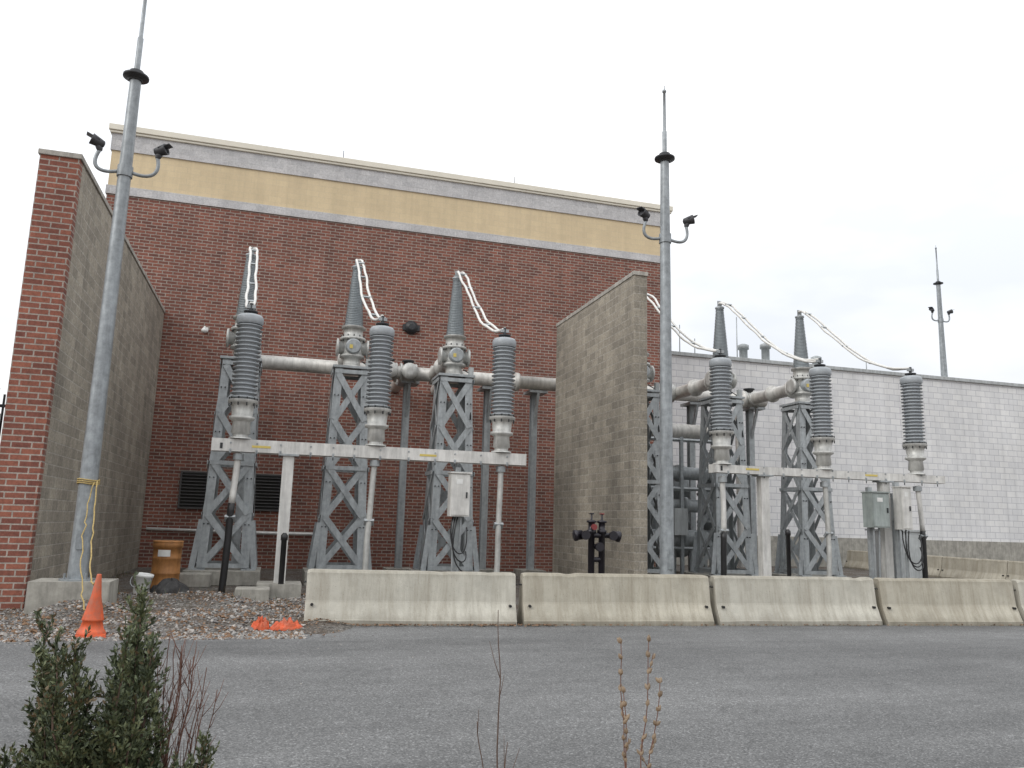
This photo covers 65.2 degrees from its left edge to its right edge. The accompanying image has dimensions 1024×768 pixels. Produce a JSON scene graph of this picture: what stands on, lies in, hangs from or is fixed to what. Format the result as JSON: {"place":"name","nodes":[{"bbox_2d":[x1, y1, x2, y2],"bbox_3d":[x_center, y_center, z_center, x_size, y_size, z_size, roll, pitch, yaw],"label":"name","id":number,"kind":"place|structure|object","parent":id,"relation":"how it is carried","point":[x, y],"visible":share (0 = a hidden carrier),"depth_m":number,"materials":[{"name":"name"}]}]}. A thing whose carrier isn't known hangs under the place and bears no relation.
{"place":"outdoors","nodes":[
{"label":"outdoors","id":0,"kind":"place"},
{"bbox_2d":[111,567,294,604],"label":"dry grass","id":1,"kind":"structure","parent":0,"point":[165,591],"depth_m":14.64,"materials":[{"name":"brown plant"}]},
{"bbox_2d":[231,373,261,560],"bbox_3d":[-7.745,2.476,23.011,0.800,5.810,0.900,4,-10,-16],"label":"bus support post","id":2,"kind":"object","parent":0,"point":[238,515],"visible":0.02,"depth_m":22.74,"materials":[{"name":"grey metal"}]},
{"bbox_2d":[106,193,659,571],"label":"walls","id":3,"kind":"structure","parent":0,"point":[191,258],"depth_m":26.61,"materials":[{"name":"red brick"}]},
{"bbox_2d":[177,471,206,508],"bbox_3d":[-9.826,3.274,24.713,0.850,1.150,0.100,4,-10,-16],"label":"louver","id":4,"kind":"object","parent":3,"relation":"attached to","point":[192,489],"visible":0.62,"depth_m":24.69,"materials":[{"name":"metal"}]},
{"bbox_2d":[201,326,208,332],"bbox_3d":[-9.727,-1.712,25.339,0.199,0.250,0.499,4,-10,-16],"label":"wall camera","id":5,"kind":"object","parent":3,"relation":"attached to","point":[204,329],"depth_m":25.14,"materials":[{"name":"white plastic"}]},
{"bbox_2d":[146,527,312,535],"bbox_3d":[-8.569,4.572,24.795,5.101,0.140,0.090,4,-10,-16],"label":"wall conduit","id":6,"kind":"object","parent":3,"relation":"attached to","point":[214,531],"depth_m":24.43,"materials":[{"name":"white plastic"}]},
{"bbox_2d":[253,474,281,510],"bbox_3d":[-7.763,3.433,25.297,0.950,1.150,0.100,4,-10,-16],"label":"louver","id":7,"kind":"object","parent":3,"relation":"attached to","point":[267,488],"visible":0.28,"depth_m":25.30,"materials":[{"name":"metal"}]},
{"bbox_2d":[105,184,659,262],"bbox_3d":[-5.984,-4.026,36.758,19.760,0.280,18.380,4,-10,-16],"label":"block band","id":8,"kind":"object","parent":3,"relation":"on","point":[230,204],"visible":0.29,"depth_m":27.70,"materials":[{"name":"grey concrete"}]},
{"bbox_2d":[108,150,659,255],"bbox_3d":[-5.964,-4.750,36.884,19.680,1.190,18.300,4,-10,-16],"label":"buff band","id":9,"kind":"object","parent":8,"relation":"on","point":[180,176],"visible":0.21,"depth_m":27.89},
{"bbox_2d":[110,133,659,226],"bbox_3d":[-5.940,-5.617,37.035,19.760,0.570,18.380,4,-10,-16],"label":"block band","id":10,"kind":"object","parent":9,"relation":"on","point":[233,158],"visible":0.21,"depth_m":28.00,"materials":[{"name":"grey concrete"}]},
{"bbox_2d":[109,123,672,213],"bbox_3d":[-5.928,-6.035,37.109,19.960,0.280,18.580,4,-10,-16],"label":"parapet cap","id":11,"kind":"object","parent":10,"relation":"on","point":[286,153],"visible":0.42,"depth_m":27.95,"materials":[{"name":"white metal"}]},
{"bbox_2d":[402,321,419,334],"bbox_3d":[-3.444,-1.944,27.395,0.580,0.474,0.200,4,-10,-16],"label":"wall lamp","id":12,"kind":"object","parent":3,"relation":"attached to","point":[411,327],"visible":1,"depth_m":27.33,"materials":[{"name":"metal"}]},
{"bbox_2d":[390,379,433,394],"bbox_3d":[-2.913,-0.048,25.959,1.918,0.518,2.580,4,-10,-16],"label":"wall lamp","id":13,"kind":"object","parent":3,"relation":"attached to","point":[394,388],"visible":0.12,"depth_m":26.43,"materials":[{"name":"grey metal"}]},
{"bbox_2d":[0,565,935,639],"bbox_3d":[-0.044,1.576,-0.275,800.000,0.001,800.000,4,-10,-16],"label":"ground","id":14,"kind":"structure","parent":0,"point":[124,584],"depth_m":21.13,"materials":[{"name":"grey gravel"}]},
{"bbox_2d":[0,394,5,434],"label":"black metal fence","id":15,"kind":"object","parent":14,"relation":"on","point":[3,404],"visible":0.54,"depth_m":13.70,"materials":[{"name":"metal"}]},
{"bbox_2d":[0,154,82,608],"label":"brick veneer","id":16,"kind":"object","parent":14,"relation":"on","point":[28,409],"visible":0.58,"depth_m":13.69,"materials":[{"name":"red brick"}]},
{"bbox_2d":[75,574,105,637],"bbox_3d":[-5.492,2.903,10.512,0.368,0.795,0.368,6,-11,-25],"label":"traffic cone","id":17,"kind":"object","parent":14,"relation":"on","point":[93,615],"visible":0.96,"depth_m":10.42,"materials":[{"name":"orange plastic"}]},
{"bbox_2d":[30,165,163,580],"bbox_3d":[-9.742,0.723,19.222,0.450,7.850,11.290,4,-10,-16],"label":"block core","id":18,"kind":"object","parent":14,"relation":"on","point":[125,451],"visible":0.61,"depth_m":17.87,"materials":[{"name":"concrete"}]},
{"bbox_2d":[38,148,164,312],"bbox_3d":[-9.695,-3.219,19.765,0.710,0.098,11.510,4,-10,-16],"label":"coping","id":19,"kind":"object","parent":18,"relation":"on","point":[69,155],"visible":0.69,"depth_m":15.55,"materials":[{"name":"stone"}]},
{"bbox_2d":[24,0,172,614],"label":"lightning mast","id":20,"kind":"object","parent":14,"relation":"on","point":[43,592],"visible":0.95,"depth_m":13.50,"materials":[{"name":"metal"}]},
{"bbox_2d":[76,478,99,609],"bbox_3d":[-6.366,2.388,11.909,0.352,2.045,3.149,7,-11,-29],"label":"rope","id":21,"kind":"object","parent":20,"relation":"attached to","point":[89,482],"visible":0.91,"depth_m":12.55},
{"bbox_2d":[150,540,183,588],"bbox_3d":[-7.519,3.920,17.399,0.626,1.010,0.626,4,-10,-16],"label":"steel drum","id":22,"kind":"object","parent":14,"relation":"on","point":[166,559],"visible":0.83,"depth_m":17.18,"materials":[{"name":"paint"}]},
{"bbox_2d":[0,592,353,637],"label":"gravel mound","id":23,"kind":"object","parent":14,"relation":"on","point":[327,628],"visible":0.43,"depth_m":11.90,"materials":[{"name":"grey gravel"}]},
{"bbox_2d":[130,572,153,594],"bbox_3d":[-6.859,3.708,14.829,0.381,0.409,0.407,4,-10,-16],"label":"plastic bucket","id":24,"kind":"object","parent":23,"relation":"on","point":[141,576],"visible":0.66,"depth_m":14.75,"materials":[{"name":"plastic"}]},
{"bbox_2d":[149,577,189,593],"bbox_3d":[-6.403,3.788,14.999,0.720,0.313,0.686,-5,-12,33],"label":"black tarp heap","id":25,"kind":"object","parent":23,"relation":"on","point":[171,585],"visible":0.94,"depth_m":14.84,"materials":[{"name":"black plastic"}]},
{"bbox_2d":[218,453,243,592],"bbox_3d":[-5.574,2.790,15.857,0.273,2.856,0.245,4,-10,-16],"label":"cable conduit","id":26,"kind":"object","parent":23,"relation":"on","point":[229,518],"visible":0.92,"depth_m":15.82,"materials":[{"name":"black plastic"}]},
{"bbox_2d":[251,615,268,629],"bbox_3d":[-3.598,3.412,11.461,0.252,0.195,0.251,7,-11,-28],"label":"orange fabric","id":27,"kind":"object","parent":23,"relation":"on","point":[260,623],"visible":0.99,"depth_m":11.40,"materials":[{"name":"fabric"}]},
{"bbox_2d":[269,617,302,630],"bbox_3d":[-3.236,3.445,11.516,0.505,0.173,0.284,4,-10,-16],"label":"orange fabric","id":28,"kind":"object","parent":23,"relation":"on","point":[285,625],"visible":0.94,"depth_m":11.44,"materials":[{"name":"fabric"}]},
{"bbox_2d":[183,252,262,585],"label":"bus support tower","id":29,"kind":"structure","parent":14,"relation":"on","point":[242,571],"depth_m":19.21,"materials":[{"name":"grey metal"}]},
{"bbox_2d":[179,572,269,601],"bbox_3d":[-6.104,4.193,16.558,0.909,0.300,4.556,9,-12,-35],"label":"concrete footing","id":30,"kind":"object","parent":14,"relation":"on","point":[200,580],"visible":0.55,"depth_m":17.81,"materials":[{"name":"grey concrete"}]},
{"bbox_2d":[278,533,287,583],"bbox_3d":[-4.490,3.568,15.629,0.135,1.300,0.135,4,-10,-16],"label":"bollard pipe","id":31,"kind":"object","parent":14,"relation":"on","point":[284,537],"visible":0.82,"depth_m":15.62,"materials":[{"name":"black plastic"}]},
{"bbox_2d":[302,265,371,585],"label":"bus support tower","id":32,"kind":"structure","parent":14,"relation":"on","point":[352,348],"depth_m":20.35,"materials":[{"name":"metal"}]},
{"bbox_2d":[211,437,525,598],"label":"arrester beam","id":33,"kind":"structure","parent":14,"relation":"on","point":[288,452],"depth_m":16.31,"materials":[{"name":"metal"}]},
{"bbox_2d":[228,303,263,439],"bbox_3d":[-5.449,-0.282,16.387,0.580,2.830,0.580,4,-10,-16],"label":"surge arrester","id":34,"kind":"object","parent":33,"relation":"on","point":[243,401],"visible":1,"depth_m":16.21,"materials":[{"name":"ceramic"}]},
{"bbox_2d":[245,246,258,307],"bbox_3d":[-6.060,-2.587,18.712,0.275,2.564,4.035,5,-10,-19],"label":"jumper cable","id":35,"kind":"object","parent":34,"relation":"attached to","point":[253,250],"visible":0.95,"depth_m":19.06,"materials":[{"name":"metal"}]},
{"bbox_2d":[364,316,394,446],"bbox_3d":[-2.839,-0.080,17.126,0.580,2.830,0.580,4,-10,-16],"label":"surge arrester","id":36,"kind":"object","parent":33,"relation":"on","point":[377,409],"visible":1,"depth_m":16.95,"materials":[{"name":"ceramic"}]},
{"bbox_2d":[355,259,385,320],"bbox_3d":[-3.475,-2.377,19.440,0.285,2.584,4.037,5,-11,-21],"label":"jumper cable","id":37,"kind":"object","parent":36,"relation":"attached to","point":[358,262],"visible":0.92,"depth_m":19.77,"materials":[{"name":"metal"}]},
{"bbox_2d":[489,328,515,452],"bbox_3d":[-0.200,0.124,17.872,0.580,2.830,0.580,4,-10,-16],"label":"surge arrester","id":38,"kind":"object","parent":33,"relation":"on","point":[501,418],"visible":0.99,"depth_m":17.69,"materials":[{"name":"ceramic"}]},
{"bbox_2d":[455,271,505,332],"bbox_3d":[-0.827,-2.168,20.190,0.287,2.593,4.036,5,-11,-20],"label":"jumper cable","id":39,"kind":"object","parent":38,"relation":"attached to","point":[478,306],"visible":0.94,"depth_m":20.40,"materials":[{"name":"metal"}]},
{"bbox_2d":[362,459,379,569],"bbox_3d":[-2.953,2.993,16.597,0.254,2.858,0.251,4,-10,-16],"label":"cable conduit","id":40,"kind":"object","parent":14,"relation":"on","point":[368,523],"visible":0.86,"depth_m":16.58,"materials":[{"name":"metal"}]},
{"bbox_2d":[383,380,419,570],"bbox_3d":[-3.312,2.819,24.265,0.800,5.810,0.900,4,-10,-16],"label":"bus support post","id":41,"kind":"object","parent":14,"relation":"on","point":[407,386],"visible":0.88,"depth_m":24.22,"materials":[{"name":"metal"}]},
{"bbox_2d":[304,569,516,625],"bbox_3d":[-1.578,3.381,12.707,3.382,0.815,0.610,4,-10,-12],"label":"concrete jersey barrier","id":42,"kind":"object","parent":14,"relation":"on","point":[370,597],"visible":1,"depth_m":12.53,"materials":[{"name":"grey concrete"}]},
{"bbox_2d":[408,274,478,571],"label":"bus support tower","id":43,"kind":"structure","parent":14,"relation":"on","point":[452,360],"depth_m":21.19,"materials":[{"name":"metal"}]},
{"bbox_2d":[447,467,471,570],"bbox_3d":[-1.165,3.147,16.957,0.460,2.771,0.420,4,-10,-16],"label":"control cabinet","id":44,"kind":"object","parent":14,"relation":"on","point":[458,503],"visible":0.8,"depth_m":16.93,"materials":[{"name":"metal"}]},
{"bbox_2d":[477,386,493,572],"bbox_3d":[-0.836,3.010,24.966,0.800,5.810,0.900,4,-10,-16],"label":"bus support post","id":45,"kind":"object","parent":14,"relation":"on","point":[487,400],"visible":0.74,"depth_m":24.93,"materials":[{"name":"metal"}]},
{"bbox_2d":[493,465,505,571],"bbox_3d":[-0.296,3.201,17.359,0.216,2.854,0.239,4,-10,-16],"label":"cable conduit","id":46,"kind":"object","parent":14,"relation":"on","point":[498,523],"visible":0.76,"depth_m":17.35,"materials":[{"name":"metal"}]},
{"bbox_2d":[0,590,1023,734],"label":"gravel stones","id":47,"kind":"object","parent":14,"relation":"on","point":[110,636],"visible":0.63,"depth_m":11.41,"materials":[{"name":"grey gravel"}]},
{"bbox_2d":[0,591,1023,638],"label":"dead leaves","id":48,"kind":"object","parent":47,"relation":"on","point":[481,625],"visible":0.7,"depth_m":12.31,"materials":[{"name":"brown plant"}]},
{"bbox_2d":[514,389,547,576],"bbox_3d":[0.651,3.125,25.387,0.800,5.810,0.900,4,-10,-16],"label":"bus support post","id":49,"kind":"object","parent":14,"relation":"on","point":[534,395],"visible":0.91,"depth_m":25.37,"materials":[{"name":"metal"}]},
{"bbox_2d":[261,355,767,408],"bbox_3d":[0.440,-0.116,25.360,17.400,0.706,0.746,4,-10,-16],"label":"bus pipe","id":50,"kind":"object","parent":49,"relation":"on","point":[408,370],"visible":0.35,"depth_m":24.32,"materials":[{"name":"metal"}]},
{"bbox_2d":[572,513,621,572],"bbox_3d":[1.682,3.474,15.718,0.992,1.855,0.299,4,-10,-16],"label":"fire department connection","id":51,"kind":"object","parent":14,"relation":"on","point":[590,534],"visible":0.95,"depth_m":15.73,"materials":[{"name":"paint"}]},
{"bbox_2d":[552,271,647,573],"bbox_3d":[2.329,1.541,22.356,0.400,7.980,5.920,4,-10,-16],"label":"block firewall","id":52,"kind":"object","parent":14,"relation":"on","point":[600,459],"visible":0.77,"depth_m":21.40,"materials":[{"name":"concrete"}]},
{"bbox_2d":[517,572,713,625],"bbox_3d":[1.748,3.600,13.430,3.365,0.815,0.608,4,-10,-12],"label":"concrete jersey barrier","id":53,"kind":"object","parent":14,"relation":"on","point":[588,599],"visible":0.99,"depth_m":13.24,"materials":[{"name":"grey concrete"}]},
{"bbox_2d":[647,352,659,573],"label":"bus support tower","id":54,"kind":"structure","parent":14,"relation":"on","point":[653,425],"depth_m":22.66,"materials":[{"name":"metal"}]},
{"bbox_2d":[636,86,697,573],"bbox_3d":[3.234,-1.061,16.815,1.431,11.250,0.800,4,-10,-16],"label":"lightning mast","id":55,"kind":"object","parent":14,"relation":"on","point":[664,158],"visible":0.89,"depth_m":16.58,"materials":[{"name":"metal"}]},
{"bbox_2d":[676,402,700,573],"bbox_3d":[6.072,3.545,26.921,0.800,5.810,0.900,4,-10,-16],"label":"bus support post","id":56,"kind":"object","parent":14,"relation":"on","point":[692,409],"visible":0.44,"depth_m":27.05,"materials":[{"name":"metal"}]},
{"bbox_2d":[649,415,744,573],"bbox_3d":[5.242,3.305,25.353,5.919,5.703,2.119,4,-10,-16],"label":"gas insulated switchgear","id":57,"kind":"object","parent":14,"relation":"on","point":[684,505],"visible":0.3,"depth_m":24.83,"materials":[{"name":"metal"}]},
{"bbox_2d":[675,304,758,578],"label":"bus support tower","id":58,"kind":"structure","parent":14,"relation":"on","point":[695,388],"depth_m":23.47,"materials":[{"name":"metal"}]},
{"bbox_2d":[718,476,728,574],"bbox_3d":[4.977,3.608,18.851,0.222,2.853,0.256,4,-10,-16],"label":"cable conduit","id":59,"kind":"object","parent":14,"relation":"on","point":[724,530],"visible":0.87,"depth_m":18.83,"materials":[{"name":"black plastic"}]},
{"bbox_2d":[785,529,790,575],"bbox_3d":[6.527,4.262,18.858,0.126,1.650,0.126,4,-10,-16],"label":"bollard pipe","id":60,"kind":"object","parent":14,"relation":"on","point":[788,546],"visible":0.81,"depth_m":18.88,"materials":[{"name":"black plastic"}]},
{"bbox_2d":[709,575,882,625],"bbox_3d":[4.976,3.816,14.146,3.211,0.814,0.608,4,-10,-13],"label":"concrete jersey barrier","id":61,"kind":"object","parent":14,"relation":"on","point":[780,600],"visible":0.98,"depth_m":13.95,"materials":[{"name":"grey concrete"}]},
{"bbox_2d":[748,313,851,577],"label":"bus support tower","id":62,"kind":"structure","parent":14,"relation":"on","point":[796,386],"depth_m":24.26,"materials":[{"name":"grey metal"}]},
{"bbox_2d":[709,464,944,577],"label":"arrester beam","id":63,"kind":"structure","parent":14,"relation":"on","point":[762,475],"depth_m":19.52,"materials":[{"name":"metal"}]},
{"bbox_2d":[709,349,733,464],"bbox_3d":[5.058,0.531,19.360,0.580,2.830,0.580,4,-10,-16],"label":"surge arrester","id":64,"kind":"object","parent":63,"relation":"on","point":[721,432],"visible":0.99,"depth_m":19.18,"materials":[{"name":"ceramic"}]},
{"bbox_2d":[647,293,718,351],"bbox_3d":[4.479,-1.748,21.690,0.308,2.613,4.039,5,-10,-19],"label":"jumper cable","id":65,"kind":"object","parent":64,"relation":"attached to","point":[700,347],"visible":0.68,"depth_m":21.34,"materials":[{"name":"metal"}]},
{"bbox_2d":[809,358,834,469],"bbox_3d":[7.793,0.742,20.134,0.580,2.830,0.580,4,-10,-16],"label":"surge arrester","id":66,"kind":"object","parent":63,"relation":"on","point":[822,439],"visible":1,"depth_m":19.96,"materials":[{"name":"ceramic"}]},
{"bbox_2d":[717,301,817,362],"bbox_3d":[7.126,-1.539,22.443,0.305,2.620,4.051,6,-11,-22],"label":"jumper cable","id":67,"kind":"object","parent":66,"relation":"attached to","point":[761,336],"visible":1,"depth_m":22.57,"materials":[{"name":"metal"}]},
{"bbox_2d":[899,367,926,474],"bbox_3d":[10.480,0.950,20.895,0.580,2.830,0.580,4,-10,-16],"label":"surge arrester","id":68,"kind":"object","parent":63,"relation":"on","point":[915,446],"visible":0.97,"depth_m":20.73,"materials":[{"name":"ceramic"}]},
{"bbox_2d":[797,310,908,370],"bbox_3d":[9.802,-1.349,23.199,0.281,2.586,4.049,6,-11,-21],"label":"jumper cable","id":69,"kind":"object","parent":68,"relation":"attached to","point":[845,345],"visible":1,"depth_m":23.36,"materials":[{"name":"metal"}]},
{"bbox_2d":[820,481,833,575],"bbox_3d":[7.734,3.821,19.633,0.262,2.859,0.250,4,-10,-16],"label":"cable conduit","id":70,"kind":"object","parent":14,"relation":"on","point":[828,534],"visible":0.84,"depth_m":19.62,"materials":[{"name":"metal"}]},
{"bbox_2d":[676,536,1023,566],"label":"foundation","id":71,"kind":"object","parent":14,"relation":"on","point":[1011,551],"depth_m":39.90,"materials":[{"name":"concrete"}]},
{"bbox_2d":[844,550,868,569],"bbox_3d":[16.030,7.911,35.826,0.608,0.813,3.424,3,-10,-8],"label":"concrete jersey barrier","id":72,"kind":"object","parent":14,"relation":"on","point":[856,559],"visible":0.43,"depth_m":36.50,"materials":[{"name":"grey concrete"}]},
{"bbox_2d":[861,487,889,578],"bbox_3d":[8.995,3.925,19.729,0.540,2.751,0.490,4,-10,-16],"label":"transformer control box","id":73,"kind":"object","parent":14,"relation":"on","point":[876,511],"visible":0.77,"depth_m":19.70,"materials":[{"name":"paint"}]},
{"bbox_2d":[890,493,902,577],"bbox_3d":[9.895,4.124,20.437,0.380,2.651,0.390,4,-10,-16],"label":"cable conduit","id":74,"kind":"object","parent":14,"relation":"on","point":[893,536],"visible":0.05,"depth_m":20.53,"materials":[{"name":"metal"}]},
{"bbox_2d":[891,482,912,577],"bbox_3d":[9.682,3.877,19.781,0.320,2.901,0.440,4,-10,-16],"label":"control cabinet","id":75,"kind":"object","parent":14,"relation":"on","point":[902,508],"visible":0.84,"depth_m":19.78,"materials":[{"name":"metal"}]},
{"bbox_2d":[450,517,923,570],"bbox_3d":[4.466,3.828,18.285,11.979,1.213,0.198,4,-10,-15],"label":"cable loop","id":76,"kind":"object","parent":75,"relation":"attached to","point":[454,555],"visible":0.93,"depth_m":16.93,"materials":[{"name":"black plastic"}]},
{"bbox_2d":[913,486,927,577],"bbox_3d":[10.449,4.028,20.389,0.331,2.858,0.216,7,-11,-29],"label":"cable conduit","id":77,"kind":"object","parent":14,"relation":"on","point":[923,534],"visible":0.83,"depth_m":20.40,"materials":[{"name":"black plastic"}]},
{"bbox_2d":[927,555,943,577],"bbox_3d":[16.486,7.345,32.518,0.607,0.814,3.424,2,-10,-7],"label":"concrete jersey barrier","id":78,"kind":"object","parent":14,"relation":"on","point":[934,563],"visible":0.31,"depth_m":31.21,"materials":[{"name":"grey concrete"}]},
{"bbox_2d":[873,578,1023,625],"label":"concrete jersey barrier","id":79,"kind":"object","parent":14,"relation":"on","point":[940,601],"visible":0.98,"depth_m":14.62,"materials":[{"name":"grey concrete"}]},
{"bbox_2d":[939,556,1007,578],"bbox_3d":[16.943,6.780,29.210,0.608,0.815,3.424,2,-10,-8],"label":"concrete jersey barrier","id":80,"kind":"object","parent":14,"relation":"on","point":[963,568],"visible":0.81,"depth_m":29.14,"materials":[{"name":"grey concrete"}]},
{"bbox_2d":[1006,561,1023,579],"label":"concrete jersey barrier","id":81,"kind":"object","parent":14,"relation":"on","point":[1015,570],"visible":0.7,"depth_m":27.15,"materials":[{"name":"grey concrete"}]},
{"bbox_2d":[1010,579,1023,622],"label":"concrete jersey barrier","id":82,"kind":"object","parent":14,"relation":"on","point":[1018,587],"visible":0.59,"depth_m":15.07,"materials":[{"name":"grey concrete"}]},
{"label":"planting bed","id":83,"kind":"object","parent":14,"relation":"on","visible":0},
{"bbox_2d":[0,571,219,767],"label":"evergreen shrub","id":84,"kind":"object","parent":83,"relation":"on","point":[119,733],"visible":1,"depth_m":2.77,"materials":[{"name":"green plant"}]},
{"bbox_2d":[146,628,227,767],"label":"bare red shrub","id":85,"kind":"object","parent":83,"relation":"on","point":[165,761],"visible":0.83,"depth_m":2.99,"materials":[{"name":"brown plant"}]},
{"bbox_2d":[477,610,519,767],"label":"bare sapling","id":86,"kind":"object","parent":83,"relation":"on","point":[498,713],"visible":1,"depth_m":3.02,"materials":[{"name":"brown plant"}]},
{"bbox_2d":[617,635,662,767],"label":"budding twig","id":87,"kind":"object","parent":83,"relation":"on","point":[623,703],"visible":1,"depth_m":3.03,"materials":[{"name":"brown plant"}]},
{"bbox_2d":[0,625,1023,767],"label":"road","id":88,"kind":"structure","parent":0,"point":[827,697],"depth_m":7.58,"materials":[{"name":"grey asphalt"}]},
{"bbox_2d":[0,0,1023,440],"label":"sky","id":89,"kind":"structure","parent":0,"point":[824,151],"materials":[{"name":"white"}]},
{"bbox_2d":[742,407,764,574],"bbox_3d":[8.280,3.715,27.546,0.800,5.810,0.900,4,-10,-16],"label":"bus support post","id":90,"kind":"object","parent":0,"point":[750,417],"visible":0.62,"depth_m":27.69,"materials":[{"name":"grey metal"}]},
{"bbox_2d":[672,355,1023,541],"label":"walls","id":91,"kind":"structure","parent":0,"point":[974,450],"depth_m":40.20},
{"bbox_2d":[672,351,1023,387],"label":"coping","id":92,"kind":"object","parent":91,"relation":"on","point":[678,353],"depth_m":39.98,"materials":[{"name":"grey metal"}]},
{"bbox_2d":[736,317,737,356],"bbox_3d":[10.990,-2.159,39.093,0.048,2.300,0.048,4,-10,-16],"label":"roof rod","id":93,"kind":"object","parent":92,"relation":"on","point":[736,337],"visible":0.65,"depth_m":39.10,"materials":[{"name":"metal"}]},
{"bbox_2d":[738,344,748,357],"bbox_3d":[11.438,-1.500,39.538,0.540,0.980,0.540,4,-10,-16],"label":"roof vent","id":94,"kind":"object","parent":92,"relation":"on","point":[743,349],"visible":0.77,"depth_m":39.37,"materials":[{"name":"metal"}]},
{"bbox_2d":[760,343,770,359],"bbox_3d":[12.639,-1.482,39.891,0.540,1.130,0.540,4,-10,-16],"label":"roof vent","id":95,"kind":"object","parent":92,"relation":"on","point":[765,350],"visible":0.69,"depth_m":39.73,"materials":[{"name":"metal"}]},
{"bbox_2d":[811,356,821,363],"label":"roof vent","id":96,"kind":"object","parent":92,"relation":"on","point":[813,357],"visible":0.35,"depth_m":40.49,"materials":[{"name":"metal"}]},
{"bbox_2d":[928,245,952,376],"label":"lightning mast","id":97,"kind":"object","parent":92,"relation":"on","point":[942,348],"visible":0.86,"depth_m":43.60,"materials":[{"name":"metal"}]},
{"bbox_2d":[865,529,925,577],"bbox_3d":[12.772,5.730,26.586,1.500,1.760,1.100,4,-10,-16],"label":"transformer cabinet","id":98,"kind":"object","parent":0,"point":[914,546],"visible":0.26,"depth_m":26.21,"materials":[{"name":"metal"}]}
]}

